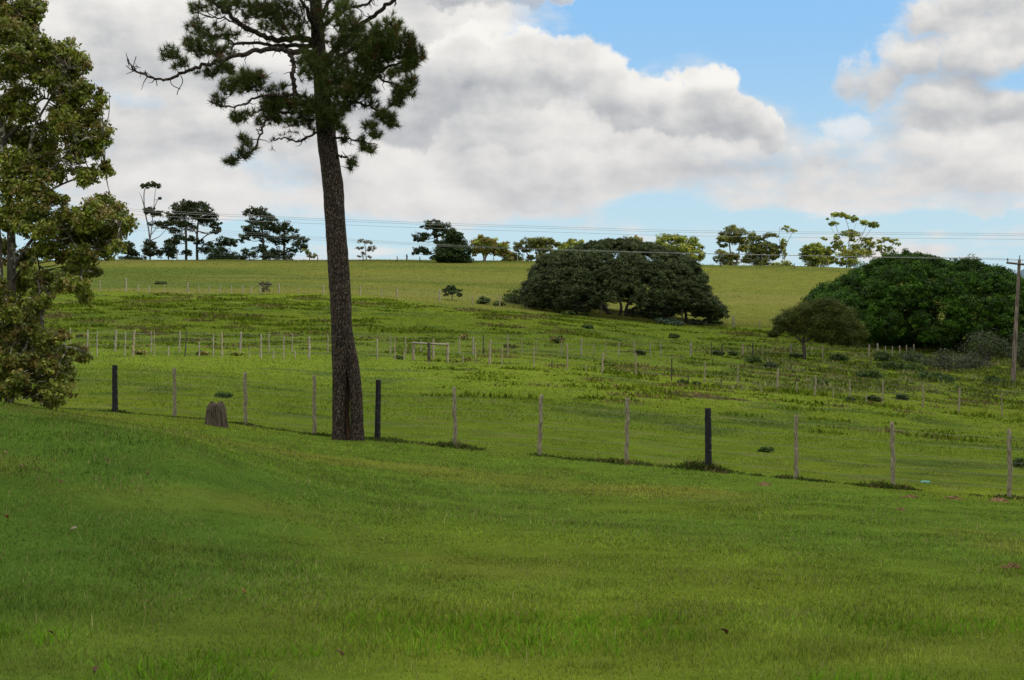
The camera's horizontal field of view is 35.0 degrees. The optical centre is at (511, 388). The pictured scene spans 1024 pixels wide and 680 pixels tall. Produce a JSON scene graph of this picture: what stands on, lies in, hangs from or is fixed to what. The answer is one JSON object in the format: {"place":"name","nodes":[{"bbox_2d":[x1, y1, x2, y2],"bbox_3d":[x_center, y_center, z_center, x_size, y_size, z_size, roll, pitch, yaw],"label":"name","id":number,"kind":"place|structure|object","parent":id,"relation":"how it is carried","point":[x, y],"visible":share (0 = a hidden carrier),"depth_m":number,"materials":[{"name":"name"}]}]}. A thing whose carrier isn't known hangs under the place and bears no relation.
{"place":"outdoors","nodes":[
{"label":"outdoors","id":0,"kind":"place"},
{"bbox_2d":[1,206,960,238],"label":"power wire","id":1,"kind":"object","parent":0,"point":[568,232],"visible":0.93,"depth_m":234.99,"materials":[{"name":"grey metal"}]},
{"bbox_2d":[0,259,1023,679],"bbox_3d":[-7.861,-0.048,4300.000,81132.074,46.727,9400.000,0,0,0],"label":"ground","id":2,"kind":"structure","parent":0,"point":[780,285],"depth_m":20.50,"materials":[{"name":"green plant"}]},
{"bbox_2d":[0,0,139,409],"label":"broadleaf tree","id":3,"kind":"object","parent":2,"relation":"on","point":[30,349],"visible":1,"depth_m":25.07,"materials":[{"name":"green plant"}]},
{"bbox_2d":[76,333,86,337],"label":"bush","id":4,"kind":"object","parent":2,"relation":"on","point":[81,335],"visible":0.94,"depth_m":105.30,"materials":[{"name":"green plant"}]},
{"bbox_2d":[117,241,143,259],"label":"pine tree","id":5,"kind":"object","parent":2,"relation":"on","point":[132,253],"visible":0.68,"depth_m":295.34,"materials":[{"name":"green plant"}]},
{"bbox_2d":[134,349,147,354],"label":"bush","id":6,"kind":"object","parent":2,"relation":"on","point":[141,352],"visible":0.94,"depth_m":88.29,"materials":[{"name":"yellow plant"}]},
{"bbox_2d":[139,181,167,259],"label":"gum tree","id":7,"kind":"object","parent":2,"relation":"on","point":[147,250],"visible":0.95,"depth_m":295.88,"materials":[{"name":"green plant"}]},
{"bbox_2d":[160,239,176,259],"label":"pine tree","id":8,"kind":"object","parent":2,"relation":"on","point":[167,245],"visible":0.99,"depth_m":289.58,"materials":[{"name":"green plant"}]},
{"bbox_2d":[161,199,203,259],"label":"pine tree","id":9,"kind":"object","parent":2,"relation":"on","point":[184,208],"visible":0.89,"depth_m":295.49,"materials":[{"name":"green plant"}]},
{"bbox_2d":[195,350,209,354],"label":"bush","id":10,"kind":"object","parent":2,"relation":"on","point":[203,352],"visible":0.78,"depth_m":89.50,"materials":[{"name":"green plant"}]},
{"bbox_2d":[192,201,222,259],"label":"pine tree","id":11,"kind":"object","parent":2,"relation":"on","point":[205,211],"visible":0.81,"depth_m":300.69,"materials":[{"name":"green plant"}]},
{"bbox_2d":[204,400,228,427],"bbox_3d":[-6.462,0.571,35.501,0.585,0.614,0.413,0,0,0],"label":"tree stump","id":12,"kind":"object","parent":2,"relation":"on","point":[216,414],"visible":0.94,"depth_m":35.38,"materials":[{"name":"brown wood"}]},
{"bbox_2d":[206,236,239,259],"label":"tree","id":13,"kind":"object","parent":2,"relation":"on","point":[218,251],"visible":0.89,"depth_m":291.22,"materials":[{"name":"green plant"}]},
{"bbox_2d":[214,391,233,397],"bbox_3d":[-9.047,0.213,51.105,0.554,0.292,0.594,0,0,-34],"label":"bush","id":14,"kind":"object","parent":2,"relation":"on","point":[223,394],"visible":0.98,"depth_m":50.99,"materials":[{"name":"green plant"}]},
{"bbox_2d":[230,351,243,355],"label":"bush","id":15,"kind":"object","parent":2,"relation":"on","point":[236,353],"visible":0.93,"depth_m":89.80,"materials":[{"name":"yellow plant"}]},
{"bbox_2d":[237,206,279,259],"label":"pine tree","id":16,"kind":"object","parent":2,"relation":"on","point":[260,212],"visible":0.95,"depth_m":295.53,"materials":[{"name":"green plant"}]},
{"bbox_2d":[257,281,271,291],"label":"bush","id":17,"kind":"object","parent":2,"relation":"on","point":[268,284],"visible":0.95,"depth_m":174.26,"materials":[{"name":"green plant"}]},
{"bbox_2d":[126,0,430,440],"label":"pine tree","id":18,"kind":"object","parent":2,"relation":"on","point":[326,106],"visible":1,"depth_m":35.16,"materials":[{"name":"green plant"}]},
{"bbox_2d":[268,219,309,259],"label":"pine tree","id":19,"kind":"object","parent":2,"relation":"on","point":[301,241],"visible":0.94,"depth_m":298.40,"materials":[{"name":"green plant"}]},
{"bbox_2d":[300,248,316,259],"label":"tree","id":20,"kind":"object","parent":2,"relation":"on","point":[311,256],"visible":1,"depth_m":296.07,"materials":[{"name":"green plant"}]},
{"bbox_2d":[354,239,376,259],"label":"tree","id":21,"kind":"object","parent":2,"relation":"on","point":[370,248],"visible":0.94,"depth_m":295.78,"materials":[{"name":"green plant"}]},
{"bbox_2d":[56,278,759,327],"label":"wire fence","id":22,"kind":"object","parent":2,"relation":"on","point":[323,290],"visible":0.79,"depth_m":169.27,"materials":[{"name":"grey metal"}]},
{"bbox_2d":[412,339,448,361],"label":"timber brace","id":23,"kind":"object","parent":2,"relation":"on","point":[433,344],"visible":0.91,"depth_m":90.23,"materials":[{"name":"beige wood"}]},
{"bbox_2d":[411,219,451,259],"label":"pine tree","id":24,"kind":"object","parent":2,"relation":"on","point":[436,234],"visible":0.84,"depth_m":295.68,"materials":[{"name":"green plant"}]},
{"bbox_2d":[442,285,462,299],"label":"tree","id":25,"kind":"object","parent":2,"relation":"on","point":[450,288],"visible":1,"depth_m":171.32,"materials":[{"name":"green plant"}]},
{"bbox_2d":[430,227,475,262],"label":"tree","id":26,"kind":"object","parent":2,"relation":"on","point":[456,252],"visible":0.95,"depth_m":260.73,"materials":[{"name":"green plant"}]},
{"bbox_2d":[458,333,467,338],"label":"bush","id":27,"kind":"object","parent":2,"relation":"on","point":[465,335],"visible":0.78,"depth_m":115.89,"materials":[{"name":"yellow plant"}]},
{"bbox_2d":[476,295,490,303],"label":"bush","id":28,"kind":"object","parent":2,"relation":"on","point":[482,300],"visible":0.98,"depth_m":169.80,"materials":[{"name":"green plant"}]},
{"bbox_2d":[141,254,828,268],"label":"wire fence","id":29,"kind":"object","parent":2,"relation":"on","point":[419,258],"visible":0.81,"depth_m":267.96,"materials":[{"name":"grey metal"}]},
{"bbox_2d":[469,234,513,260],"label":"tree","id":30,"kind":"object","parent":2,"relation":"on","point":[504,252],"visible":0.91,"depth_m":271.55,"materials":[{"name":"green plant"}]},
{"bbox_2d":[3,258,980,327],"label":"tall hill grass","id":31,"kind":"structure","parent":2,"relation":"on","point":[414,276],"depth_m":222.55,"materials":[{"name":"green plant"}]},
{"bbox_2d":[492,301,505,305],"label":"bush","id":32,"kind":"object","parent":2,"relation":"on","point":[496,303],"visible":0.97,"depth_m":168.82,"materials":[{"name":"green plant"}]},
{"bbox_2d":[497,288,521,302],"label":"bush","id":33,"kind":"object","parent":2,"relation":"on","point":[513,296],"visible":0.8,"depth_m":174.63,"materials":[{"name":"green plant"}]},
{"bbox_2d":[503,344,517,347],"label":"bush","id":34,"kind":"object","parent":2,"relation":"on","point":[510,346],"visible":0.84,"depth_m":107.12,"materials":[{"name":"green plant"}]},
{"bbox_2d":[501,252,523,260],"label":"tree","id":35,"kind":"object","parent":2,"relation":"on","point":[514,255],"visible":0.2,"depth_m":295.32,"materials":[{"name":"green plant"}]},
{"bbox_2d":[2,290,1023,456],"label":"pasture grass","id":36,"kind":"structure","parent":2,"relation":"on","point":[514,400],"depth_m":68.97,"materials":[{"name":"green plant"}]},
{"bbox_2d":[70,328,964,357],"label":"wire fence","id":37,"kind":"object","parent":2,"relation":"on","point":[507,337],"visible":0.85,"depth_m":99.53,"materials":[{"name":"grey metal"}]},
{"bbox_2d":[16,291,1023,500],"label":"tussock grass","id":38,"kind":"structure","parent":2,"relation":"on","point":[874,384],"depth_m":106.80,"materials":[{"name":"green plant"}]},
{"bbox_2d":[20,365,1023,497],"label":"wire fence","id":39,"kind":"object","parent":2,"relation":"on","point":[707,438],"visible":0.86,"depth_m":33.55,"materials":[{"name":"grey metal"}]},
{"bbox_2d":[513,236,560,260],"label":"tree","id":40,"kind":"object","parent":2,"relation":"on","point":[544,244],"visible":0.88,"depth_m":295.27,"materials":[{"name":"green plant"}]},
{"bbox_2d":[89,330,1023,415],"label":"wire fence","id":41,"kind":"object","parent":2,"relation":"on","point":[462,357],"visible":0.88,"depth_m":86.19,"materials":[{"name":"grey metal"}]},
{"bbox_2d":[549,336,565,343],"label":"bush","id":42,"kind":"object","parent":2,"relation":"on","point":[556,341],"visible":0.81,"depth_m":116.50,"materials":[{"name":"green plant"}]},
{"bbox_2d":[556,238,583,250],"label":"tree","id":43,"kind":"object","parent":2,"relation":"on","point":[567,244],"visible":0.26,"depth_m":295.20,"materials":[{"name":"green plant"}]},
{"bbox_2d":[553,308,590,315],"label":"bush","id":44,"kind":"object","parent":2,"relation":"on","point":[566,312],"visible":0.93,"depth_m":164.84,"materials":[{"name":"green plant"}]},
{"bbox_2d":[581,324,593,328],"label":"bush","id":45,"kind":"object","parent":2,"relation":"on","point":[587,326],"visible":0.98,"depth_m":141.32,"materials":[{"name":"green plant"}]},
{"bbox_2d":[518,235,730,321],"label":"fig tree","id":46,"kind":"object","parent":2,"relation":"on","point":[564,280],"visible":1,"depth_m":165.39,"materials":[{"name":"green plant"}]},
{"bbox_2d":[627,235,642,241],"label":"tree","id":47,"kind":"object","parent":2,"relation":"on","point":[638,238],"visible":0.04,"depth_m":294.97,"materials":[{"name":"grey plant"}]},
{"bbox_2d":[632,348,646,354],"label":"bush","id":48,"kind":"object","parent":2,"relation":"on","point":[639,351],"visible":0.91,"depth_m":109.48,"materials":[{"name":"green plant"}]},
{"bbox_2d":[635,311,662,317],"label":"bush","id":49,"kind":"object","parent":2,"relation":"on","point":[656,315],"visible":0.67,"depth_m":172.50,"materials":[{"name":"green plant"}]},
{"bbox_2d":[654,317,684,325],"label":"bush","id":50,"kind":"object","parent":2,"relation":"on","point":[672,321],"visible":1,"depth_m":163.88,"materials":[{"name":"green plant"}]},
{"bbox_2d":[668,333,680,338],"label":"bush","id":51,"kind":"object","parent":2,"relation":"on","point":[673,335],"visible":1,"depth_m":141.02,"materials":[{"name":"green plant"}]},
{"bbox_2d":[654,233,705,261],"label":"tree","id":52,"kind":"object","parent":2,"relation":"on","point":[691,243],"visible":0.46,"depth_m":295.31,"materials":[{"name":"green plant"}]},
{"bbox_2d":[677,378,689,384],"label":"bush","id":53,"kind":"object","parent":2,"relation":"on","point":[681,380],"visible":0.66,"depth_m":83.50,"materials":[{"name":"green plant"}]},
{"bbox_2d":[686,318,706,325],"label":"bush","id":54,"kind":"object","parent":2,"relation":"on","point":[696,322],"visible":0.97,"depth_m":166.79,"materials":[{"name":"green plant"}]},
{"bbox_2d":[701,317,723,323],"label":"bush","id":55,"kind":"object","parent":2,"relation":"on","point":[715,320],"visible":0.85,"depth_m":171.05,"materials":[{"name":"green plant"}]},
{"bbox_2d":[712,350,724,355],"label":"bush","id":56,"kind":"object","parent":2,"relation":"on","point":[716,352],"visible":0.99,"depth_m":115.58,"materials":[{"name":"green plant"}]},
{"bbox_2d":[713,224,749,264],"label":"tree","id":57,"kind":"object","parent":2,"relation":"on","point":[723,257],"visible":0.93,"depth_m":295.64,"materials":[{"name":"green plant"}]},
{"bbox_2d":[727,350,738,355],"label":"bush","id":58,"kind":"object","parent":2,"relation":"on","point":[732,353],"visible":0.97,"depth_m":116.88,"materials":[{"name":"green plant"}]},
{"bbox_2d":[743,353,766,363],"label":"bush","id":59,"kind":"object","parent":2,"relation":"on","point":[754,359],"visible":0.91,"depth_m":110.42,"materials":[{"name":"green plant"}]},
{"bbox_2d":[739,230,784,265],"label":"tree","id":60,"kind":"object","parent":2,"relation":"on","point":[770,251],"visible":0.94,"depth_m":299.34,"materials":[{"name":"green plant"}]},
{"bbox_2d":[755,481,770,485],"bbox_3d":[4.367,1.664,28.223,0.281,0.104,0.228,0,0,14],"label":"soil mound","id":61,"kind":"object","parent":2,"relation":"on","point":[764,483],"visible":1,"depth_m":28.17,"materials":[{"name":"brown soil"}]},
{"bbox_2d":[757,446,774,452],"bbox_3d":[6.265,1.522,39.980,0.465,0.225,0.371,0,0,0],"label":"bush","id":62,"kind":"object","parent":2,"relation":"on","point":[766,449],"visible":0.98,"depth_m":39.90,"materials":[{"name":"green plant"}]},
{"bbox_2d":[760,361,780,368],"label":"bush","id":63,"kind":"object","parent":2,"relation":"on","point":[770,364],"visible":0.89,"depth_m":106.11,"materials":[{"name":"green plant"}]},
{"bbox_2d":[769,260,792,265],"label":"bush","id":64,"kind":"object","parent":2,"relation":"on","point":[786,262],"visible":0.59,"depth_m":292.90,"materials":[{"name":"green plant"}]},
{"bbox_2d":[779,225,797,263],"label":"gum tree","id":65,"kind":"object","parent":2,"relation":"on","point":[792,230],"visible":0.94,"depth_m":295.96,"materials":[{"name":"green plant"}]},
{"bbox_2d":[786,353,802,357],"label":"bush","id":66,"kind":"object","parent":2,"relation":"on","point":[795,355],"visible":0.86,"depth_m":120.99,"materials":[{"name":"green plant"}]},
{"bbox_2d":[798,242,839,266],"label":"tree","id":67,"kind":"object","parent":2,"relation":"on","point":[822,257],"visible":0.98,"depth_m":295.13,"materials":[{"name":"green plant"}]},
{"bbox_2d":[767,297,871,358],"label":"tree","id":68,"kind":"object","parent":2,"relation":"on","point":[843,329],"visible":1,"depth_m":119.76,"materials":[{"name":"green plant"}]},
{"bbox_2d":[813,378,828,385],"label":"bush","id":69,"kind":"object","parent":2,"relation":"on","point":[820,380],"visible":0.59,"depth_m":93.47,"materials":[{"name":"green plant"}]},
{"bbox_2d":[829,352,850,361],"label":"bush","id":70,"kind":"object","parent":2,"relation":"on","point":[840,357],"visible":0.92,"depth_m":124.74,"materials":[{"name":"green plant"}]},
{"bbox_2d":[820,211,879,267],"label":"gum tree","id":71,"kind":"object","parent":2,"relation":"on","point":[855,250],"visible":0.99,"depth_m":295.67,"materials":[{"name":"green plant"}]},
{"bbox_2d":[846,396,855,400],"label":"bush","id":72,"kind":"object","parent":2,"relation":"on","point":[852,398],"visible":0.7,"depth_m":79.77,"materials":[{"name":"green plant"}]},
{"bbox_2d":[853,369,883,378],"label":"bush","id":73,"kind":"object","parent":2,"relation":"on","point":[873,373],"visible":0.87,"depth_m":105.53,"materials":[{"name":"green plant"}]},
{"bbox_2d":[863,395,883,401],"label":"bush","id":74,"kind":"object","parent":2,"relation":"on","point":[875,398],"visible":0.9,"depth_m":82.96,"materials":[{"name":"green plant"}]},
{"bbox_2d":[872,350,901,361],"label":"bush","id":75,"kind":"object","parent":2,"relation":"on","point":[883,355],"visible":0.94,"depth_m":128.60,"materials":[{"name":"green plant"}]},
{"bbox_2d":[875,237,900,255],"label":"gum tree","id":76,"kind":"object","parent":2,"relation":"on","point":[880,248],"visible":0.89,"depth_m":295.95,"materials":[{"name":"green plant"}]},
{"bbox_2d":[876,360,924,371],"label":"bush","id":77,"kind":"object","parent":2,"relation":"on","point":[896,365],"visible":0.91,"depth_m":116.13,"materials":[{"name":"green plant"}]},
{"bbox_2d":[894,393,910,399],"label":"bush","id":78,"kind":"object","parent":2,"relation":"on","point":[902,396],"visible":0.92,"depth_m":86.07,"materials":[{"name":"green plant"}]},
{"bbox_2d":[900,494,919,497],"bbox_3d":[6.640,1.808,26.987,0.309,0.097,0.287,0,0,-40],"label":"soil mound","id":79,"kind":"object","parent":2,"relation":"on","point":[911,496],"visible":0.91,"depth_m":26.94,"materials":[{"name":"brown soil"}]},
{"bbox_2d":[799,248,1023,352],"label":"broadleaf tree","id":80,"kind":"object","parent":2,"relation":"on","point":[890,307],"visible":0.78,"depth_m":143.74,"materials":[{"name":"green plant"}]},
{"bbox_2d":[896,348,927,363],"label":"bush","id":81,"kind":"object","parent":2,"relation":"on","point":[913,357],"visible":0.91,"depth_m":130.42,"materials":[{"name":"green plant"}]},
{"bbox_2d":[914,371,956,382],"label":"bush","id":82,"kind":"object","parent":2,"relation":"on","point":[939,376],"visible":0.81,"depth_m":109.17,"materials":[{"name":"green plant"}]},
{"bbox_2d":[919,348,971,370],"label":"bush","id":83,"kind":"object","parent":2,"relation":"on","point":[937,361],"visible":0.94,"depth_m":121.13,"materials":[{"name":"green plant"}]},
{"bbox_2d":[944,495,962,499],"bbox_3d":[7.403,1.838,27.224,0.335,0.092,0.276,0,0,0],"label":"soil mound","id":84,"kind":"object","parent":2,"relation":"on","point":[954,497],"visible":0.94,"depth_m":27.19,"materials":[{"name":"brown soil"}]},
{"bbox_2d":[955,348,995,370],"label":"bush","id":85,"kind":"object","parent":2,"relation":"on","point":[982,362],"visible":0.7,"depth_m":125.29,"materials":[{"name":"green plant"}]},
{"bbox_2d":[955,328,1010,360],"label":"bush","id":86,"kind":"object","parent":2,"relation":"on","point":[976,344],"visible":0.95,"depth_m":136.91,"materials":[{"name":"green plant"}]},
{"bbox_2d":[982,375,1013,383],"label":"bush","id":87,"kind":"object","parent":2,"relation":"on","point":[990,378],"visible":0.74,"depth_m":111.17,"materials":[{"name":"green plant"}]},
{"bbox_2d":[990,497,1010,501],"bbox_3d":[8.102,1.859,27.012,0.367,0.107,0.374,0,0,-39],"label":"soil mound","id":88,"kind":"object","parent":2,"relation":"on","point":[998,499],"visible":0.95,"depth_m":26.93,"materials":[{"name":"brown soil"}]},
{"bbox_2d":[997,562,1022,568],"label":"soil mound","id":89,"kind":"object","parent":2,"relation":"on","point":[1010,565],"visible":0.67,"depth_m":15.50,"materials":[{"name":"brown soil"}]},
{"bbox_2d":[1000,328,1023,368],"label":"bush","id":90,"kind":"object","parent":2,"relation":"on","point":[1020,355],"visible":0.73,"depth_m":128.70,"materials":[{"name":"green plant"}]},
{"bbox_2d":[1006,255,1023,383],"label":"utility pole","id":91,"kind":"object","parent":2,"relation":"on","point":[1014,349],"visible":0.98,"depth_m":111.68,"materials":[{"name":"grey wood"}]},
{"bbox_2d":[33,222,1015,260],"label":"power wire","id":92,"kind":"object","parent":91,"relation":"attached to","point":[634,252],"visible":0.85,"depth_m":140.59,"materials":[{"name":"grey metal"}]},
{"bbox_2d":[142,227,1010,259],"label":"power wire","id":93,"kind":"object","parent":91,"relation":"attached to","point":[616,251],"visible":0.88,"depth_m":141.95,"materials":[{"name":"grey metal"}]},
{"bbox_2d":[146,225,1022,259],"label":"power wire","id":94,"kind":"object","parent":91,"relation":"attached to","point":[602,250],"visible":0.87,"depth_m":141.11,"materials":[{"name":"grey metal"}]},
{"bbox_2d":[1012,456,1023,466],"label":"bush","id":95,"kind":"object","parent":2,"relation":"on","point":[1018,462],"visible":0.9,"depth_m":39.90,"materials":[{"name":"green plant"}]},
{"bbox_2d":[0,0,1023,272],"label":"sky","id":96,"kind":"structure","parent":0,"point":[668,117],"materials":[{"name":"white"}]},
{"bbox_2d":[73,205,998,233],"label":"power wire","id":97,"kind":"object","parent":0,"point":[578,227],"visible":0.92,"depth_m":234.98,"materials":[{"name":"grey metal"}]},
{"bbox_2d":[58,206,1014,235],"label":"power wire","id":98,"kind":"object","parent":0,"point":[588,229],"visible":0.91,"depth_m":234.98,"materials":[{"name":"grey metal"}]},
{"bbox_2d":[658,391,750,400],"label":"dry brown grass","id":99,"kind":"structure","parent":0,"point":[706,396],"depth_m":72.90,"materials":[{"name":"plant"}]}
]}

